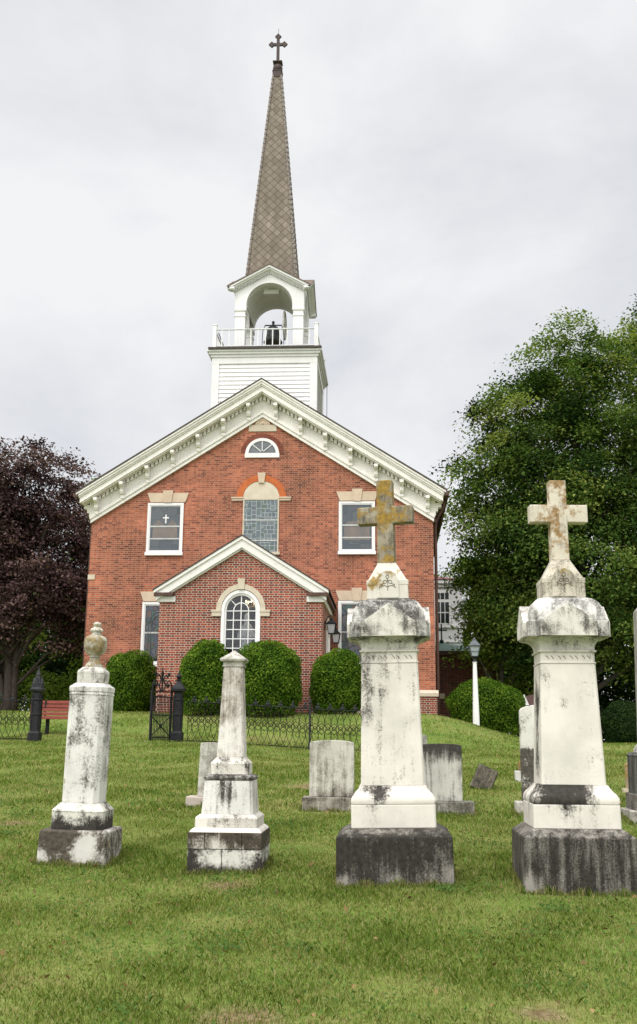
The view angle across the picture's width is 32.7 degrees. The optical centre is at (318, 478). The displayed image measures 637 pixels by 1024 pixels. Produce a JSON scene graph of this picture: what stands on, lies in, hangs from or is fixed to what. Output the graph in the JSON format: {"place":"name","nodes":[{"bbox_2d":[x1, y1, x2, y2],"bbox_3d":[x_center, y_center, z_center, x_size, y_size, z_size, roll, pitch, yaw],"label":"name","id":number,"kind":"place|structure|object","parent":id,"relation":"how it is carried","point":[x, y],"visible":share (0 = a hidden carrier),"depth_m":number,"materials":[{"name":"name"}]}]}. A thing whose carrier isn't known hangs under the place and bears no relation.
{"place":"outdoors","nodes":[
{"label":"outdoors","id":0,"kind":"place"},
{"bbox_2d":[0,709,636,1023],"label":"ground","id":1,"kind":"structure","parent":0,"point":[559,1012],"depth_m":7.55,"materials":[{"name":"green plant"}]},
{"bbox_2d":[0,694,30,738],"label":"iron fence","id":2,"kind":"object","parent":1,"relation":"on","point":[10,719],"visible":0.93,"depth_m":26.90,"materials":[{"name":"metal"}]},
{"bbox_2d":[0,589,66,677],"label":"broadleaf tree","id":3,"kind":"object","parent":1,"relation":"on","point":[23,663],"visible":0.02,"depth_m":58.92,"materials":[{"name":"green plant"}]},
{"bbox_2d":[27,667,45,741],"bbox_3d":[-6.867,5.553,26.432,0.306,1.950,0.306,0,-13,4],"label":"gate post","id":4,"kind":"object","parent":1,"relation":"on","point":[37,689],"visible":0.99,"depth_m":26.35,"materials":[{"name":"black metal"}]},
{"bbox_2d":[1,551,85,710],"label":"evergreen thicket","id":5,"kind":"object","parent":1,"relation":"on","point":[57,666],"visible":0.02,"depth_m":61.80,"materials":[{"name":"green plant"}]},
{"bbox_2d":[29,701,68,734],"bbox_3d":[-6.756,6.266,28.390,1.480,0.890,0.535,0,-13,4],"label":"bench","id":6,"kind":"object","parent":1,"relation":"on","point":[62,709],"visible":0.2,"depth_m":28.22,"materials":[{"name":"red wood"}]},
{"bbox_2d":[0,434,100,710],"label":"copper beech","id":7,"kind":"object","parent":1,"relation":"on","point":[26,571],"visible":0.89,"depth_m":47.00,"materials":[{"name":"purple plant"}]},
{"bbox_2d":[18,656,82,710],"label":"understory","id":8,"kind":"object","parent":1,"relation":"on","point":[47,687],"visible":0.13,"depth_m":56.70,"materials":[{"name":"green plant"}]},
{"bbox_2d":[12,474,100,661],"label":"broadleaf tree","id":9,"kind":"object","parent":1,"relation":"on","point":[38,625],"visible":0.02,"depth_m":55.80,"materials":[{"name":"green plant"}]},
{"bbox_2d":[37,622,121,867],"bbox_3d":[-2.178,2.555,10.249,0.632,2.400,0.632,1,-13,4],"label":"urn monument","id":10,"kind":"object","parent":1,"relation":"on","point":[82,828],"visible":0.95,"depth_m":10.05,"materials":[{"name":"stone"}]},
{"bbox_2d":[105,649,156,711],"bbox_3d":[-6.331,6.764,36.299,2.024,2.214,1.997,0,-13,4],"label":"round bush","id":11,"kind":"object","parent":1,"relation":"on","point":[132,677],"visible":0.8,"depth_m":35.61,"materials":[{"name":"green plant"}]},
{"bbox_2d":[170,670,185,741],"bbox_3d":[-3.457,5.655,26.696,0.316,1.870,0.316,0,-13,4],"label":"gate post","id":12,"kind":"object","parent":1,"relation":"on","point":[178,688],"visible":1,"depth_m":26.60,"materials":[{"name":"black metal"}]},
{"bbox_2d":[149,669,172,740],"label":"iron gate","id":13,"kind":"structure","parent":12,"relation":"attached to","point":[152,714],"depth_m":26.29,"materials":[{"name":"black metal"}]},
{"bbox_2d":[185,742,217,807],"bbox_3d":[-1.333,3.962,14.184,0.730,1.000,0.310,2,-13,4],"label":"headstone","id":14,"kind":"object","parent":1,"relation":"on","point":[208,753],"visible":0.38,"depth_m":14.19,"materials":[{"name":"white stone"}]},
{"bbox_2d":[179,639,228,714],"bbox_3d":[-3.289,5.775,31.759,1.606,2.261,1.630,0,-13,4],"label":"round bush","id":15,"kind":"object","parent":1,"relation":"on","point":[201,668],"visible":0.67,"depth_m":31.18,"materials":[{"name":"green plant"}]},
{"bbox_2d":[187,651,269,874],"bbox_3d":[-0.795,2.648,9.944,0.656,2.130,0.656,0,-13,4],"label":"obelisk","id":16,"kind":"object","parent":1,"relation":"on","point":[231,829],"visible":0.95,"depth_m":9.67,"materials":[{"name":"stone"}]},
{"bbox_2d":[73,31,449,714],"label":"church","id":17,"kind":"structure","parent":1,"relation":"on","point":[255,483],"depth_m":38.98,"materials":[{"name":"red brick"}]},
{"bbox_2d":[140,602,159,666],"bbox_3d":[-5.605,5.460,38.160,1.355,2.260,0.107,0,-13,4],"label":"window","id":18,"kind":"structure","parent":17,"relation":"in","point":[150,610],"depth_m":38.25,"materials":[{"name":"white paint"}]},
{"bbox_2d":[144,503,183,555],"bbox_3d":[-5.531,1.802,39.028,1.370,1.920,0.107,0,-13,4],"label":"window","id":19,"kind":"structure","parent":17,"relation":"in","point":[164,537],"depth_m":39.06,"materials":[{"name":"white paint"}]},
{"bbox_2d":[220,590,260,651],"bbox_3d":[-2.412,4.607,33.620,1.290,2.329,0.230,0,-13,4],"label":"window","id":20,"kind":"structure","parent":17,"relation":"in","point":[228,599],"depth_m":33.68,"materials":[{"name":"white paint"}]},
{"bbox_2d":[242,498,279,554],"bbox_3d":[-2.077,1.698,38.834,1.410,2.050,0.087,0,-13,4],"label":"window","id":21,"kind":"structure","parent":17,"relation":"in","point":[260,515],"depth_m":38.89,"materials":[{"name":"glass"}]},
{"bbox_2d":[245,438,278,457],"bbox_3d":[-2.050,-1.132,39.522,1.260,0.734,0.057,0,-13,4],"label":"window","id":22,"kind":"structure","parent":17,"relation":"in","point":[260,447],"depth_m":39.52,"materials":[{"name":"white paint"}]},
{"bbox_2d":[262,311,286,344],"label":"bell","id":23,"kind":"object","parent":17,"relation":"hanging from","point":[275,336],"visible":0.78,"depth_m":43.16,"materials":[{"name":"brown metal"}]},
{"bbox_2d":[326,617,329,652],"bbox_3d":[0.311,6.106,35.610,0.058,3.020,1.400,0,-13,4],"label":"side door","id":24,"kind":"structure","parent":17,"relation":"in","point":[327,635],"depth_m":35.22,"materials":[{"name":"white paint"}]},
{"bbox_2d":[324,615,336,633],"bbox_3d":[0.374,4.614,34.365,0.392,0.607,0.320,0,-13,4],"label":"wall lantern","id":25,"kind":"object","parent":17,"relation":"attached to","point":[331,623],"depth_m":34.23,"materials":[{"name":"black paint"}]},
{"bbox_2d":[330,628,340,643],"bbox_3d":[0.567,5.348,37.268,0.392,0.607,0.320,0,-13,4],"label":"wall lantern","id":26,"kind":"object","parent":17,"relation":"attached to","point":[336,637],"depth_m":37.14,"materials":[{"name":"black paint"}]},
{"bbox_2d":[338,601,361,661],"bbox_3d":[1.329,5.373,37.720,1.360,2.280,0.107,0,-13,4],"label":"window","id":27,"kind":"structure","parent":17,"relation":"in","point":[344,643],"depth_m":37.84,"materials":[{"name":"white paint"}]},
{"bbox_2d":[338,501,375,554],"bbox_3d":[1.365,1.735,38.586,1.350,1.920,0.107,0,-13,4],"label":"window","id":28,"kind":"structure","parent":17,"relation":"in","point":[354,539],"depth_m":38.57,"materials":[{"name":"white paint"}]},
{"bbox_2d":[238,639,302,715],"bbox_3d":[-1.494,5.799,31.627,2.148,2.213,2.172,0,-13,4],"label":"round bush","id":29,"kind":"object","parent":1,"relation":"on","point":[273,672],"visible":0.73,"depth_m":30.91,"materials":[{"name":"green plant"}]},
{"bbox_2d":[186,696,360,750],"bbox_3d":[-0.423,6.021,26.407,5.618,1.471,0.076,0,-13,4],"label":"iron fence","id":30,"kind":"object","parent":1,"relation":"on","point":[295,727],"visible":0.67,"depth_m":26.45,"materials":[{"name":"metal"}]},
{"bbox_2d":[0,784,636,1023],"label":"clover","id":31,"kind":"object","parent":1,"relation":"on","point":[443,887],"visible":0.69,"depth_m":7.15,"materials":[{"name":"green plant"}]},
{"bbox_2d":[20,609,631,709],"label":"distant woods","id":32,"kind":"object","parent":1,"relation":"on","point":[467,634],"depth_m":81.60,"materials":[{"name":"green plant"}]},
{"bbox_2d":[302,740,353,811],"bbox_3d":[0.172,3.890,13.916,0.740,1.050,0.340,0,-13,4],"label":"headstone","id":33,"kind":"object","parent":1,"relation":"on","point":[331,778],"visible":0.8,"depth_m":13.87,"materials":[{"name":"white stone"}]},
{"bbox_2d":[308,647,361,714],"bbox_3d":[0.575,6.073,32.625,1.772,2.094,1.748,0,-13,4],"label":"round bush","id":34,"kind":"object","parent":1,"relation":"on","point":[335,678],"visible":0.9,"depth_m":32.03,"materials":[{"name":"green plant"}]},
{"bbox_2d":[336,480,454,886],"bbox_3d":[0.632,1.827,9.574,0.956,3.710,0.956,-1,-13,3],"label":"cross monument","id":35,"kind":"object","parent":1,"relation":"on","point":[392,830],"visible":0.97,"depth_m":9.21,"materials":[{"name":"stone"}]},
{"bbox_2d":[422,735,426,743],"bbox_3d":[2.164,5.864,23.182,0.400,0.780,0.300,0,-13,4],"label":"headstone","id":36,"kind":"object","parent":1,"relation":"on","point":[424,739],"visible":0.2,"depth_m":23.19,"materials":[{"name":"stone"}]},
{"bbox_2d":[422,743,474,814],"bbox_3d":[1.579,3.886,13.751,0.760,1.035,0.340,0,-13,4],"label":"headstone","id":37,"kind":"object","parent":1,"relation":"on","point":[442,762],"visible":0.64,"depth_m":13.71,"materials":[{"name":"white stone"}]},
{"bbox_2d":[434,576,467,645],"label":"white house","id":38,"kind":"structure","parent":1,"relation":"on","point":[446,600],"depth_m":55.59,"materials":[{"name":"paint"}]},
{"bbox_2d":[434,591,450,624],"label":"window","id":39,"kind":"structure","parent":38,"relation":"in","point":[443,602],"depth_m":55.63,"materials":[{"name":"white paint"}]},
{"bbox_2d":[435,624,496,717],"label":"annex","id":40,"kind":"object","parent":1,"relation":"on","point":[451,678],"visible":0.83,"depth_m":48.02,"materials":[{"name":"brown brick"}]},
{"bbox_2d":[434,553,509,678],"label":"tree","id":41,"kind":"object","parent":1,"relation":"on","point":[468,599],"depth_m":76.89,"materials":[{"name":"green plant"}]},
{"bbox_2d":[468,637,480,725],"bbox_3d":[5.024,6.630,34.760,0.390,3.110,0.390,0,-13,4],"label":"lamp post","id":42,"kind":"object","parent":1,"relation":"on","point":[474,645],"visible":0.96,"depth_m":34.74,"materials":[{"name":"white metal"}]},
{"bbox_2d":[444,677,525,734],"bbox_3d":[5.649,7.680,36.814,2.794,1.993,2.156,0,-13,4],"label":"round bush","id":43,"kind":"object","parent":1,"relation":"on","point":[501,704],"visible":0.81,"depth_m":36.16,"materials":[{"name":"green plant"}]},
{"bbox_2d":[438,541,533,695],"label":"young tree","id":44,"kind":"object","parent":1,"relation":"on","point":[497,660],"visible":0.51,"depth_m":45.04,"materials":[{"name":"green plant"}]},
{"bbox_2d":[514,761,520,780],"bbox_3d":[3.348,4.783,17.592,0.320,0.445,0.200,0,-13,4],"label":"footstone","id":45,"kind":"object","parent":1,"relation":"on","point":[517,775],"visible":0.27,"depth_m":17.51,"materials":[{"name":"white stone"}]},
{"bbox_2d":[514,705,533,815],"bbox_3d":[2.860,3.660,13.823,0.720,1.530,0.360,0,-13,4],"label":"tall headstone","id":46,"kind":"object","parent":1,"relation":"on","point":[526,723],"visible":0.29,"depth_m":13.81,"materials":[{"name":"white stone"}]},
{"bbox_2d":[519,694,533,736],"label":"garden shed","id":47,"kind":"structure","parent":1,"relation":"on","point":[529,699],"depth_m":40.85,"materials":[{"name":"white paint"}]},
{"bbox_2d":[429,306,636,742],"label":"maple tree","id":48,"kind":"object","parent":1,"relation":"on","point":[519,541],"visible":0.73,"depth_m":45.75,"materials":[{"name":"green plant"}]},
{"bbox_2d":[475,638,635,741],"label":"hemlock hedge","id":49,"kind":"object","parent":1,"relation":"on","point":[625,693],"visible":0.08,"depth_m":50.46,"materials":[{"name":"green plant"}]},
{"bbox_2d":[512,480,636,895],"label":"cross monument","id":50,"kind":"object","parent":1,"relation":"on","point":[569,833],"visible":0.98,"depth_m":8.96,"materials":[{"name":"white stone"}]},
{"bbox_2d":[576,293,636,697],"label":"maple tree","id":51,"kind":"object","parent":1,"relation":"on","point":[632,330],"visible":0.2,"depth_m":50.68,"materials":[{"name":"green plant"}]},
{"bbox_2d":[600,700,636,742],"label":"round bush","id":52,"kind":"object","parent":1,"relation":"on","point":[618,720],"visible":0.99,"depth_m":40.05,"materials":[{"name":"green plant"}]},
{"bbox_2d":[622,763,628,792],"bbox_3d":[4.694,4.518,16.278,0.260,0.520,0.140,0,-13,4],"label":"footstone","id":53,"kind":"object","parent":1,"relation":"on","point":[625,789],"visible":0.37,"depth_m":16.26,"materials":[{"name":"stone"}]},
{"bbox_2d":[620,608,636,824],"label":"grey obelisk","id":54,"kind":"object","parent":1,"relation":"on","point":[630,809],"visible":0.68,"depth_m":13.17,"materials":[{"name":"stone"}]},
{"bbox_2d":[0,740,636,1016],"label":"fallen leaves","id":55,"kind":"object","parent":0,"point":[276,891],"depth_m":16.32,"materials":[{"name":"brown plant"}]},
{"bbox_2d":[0,0,636,739],"label":"sky","id":56,"kind":"structure","parent":0,"point":[464,172],"materials":[{"name":"white"}]},
{"bbox_3d":[-2.267,6.594,33.605,0.600,1.098,0.600,0,-13,4],"label":"pedestal","id":57,"kind":"object","parent":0,"visible":0},
{"bbox_2d":[237,613,254,647],"bbox_3d":[-2.256,5.135,33.923,0.579,1.885,0.438,0,-13,4],"label":"statue","id":58,"kind":"object","parent":57,"relation":"on","point":[244,633],"visible":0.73,"depth_m":33.90,"materials":[{"name":"white paint"}]}
]}

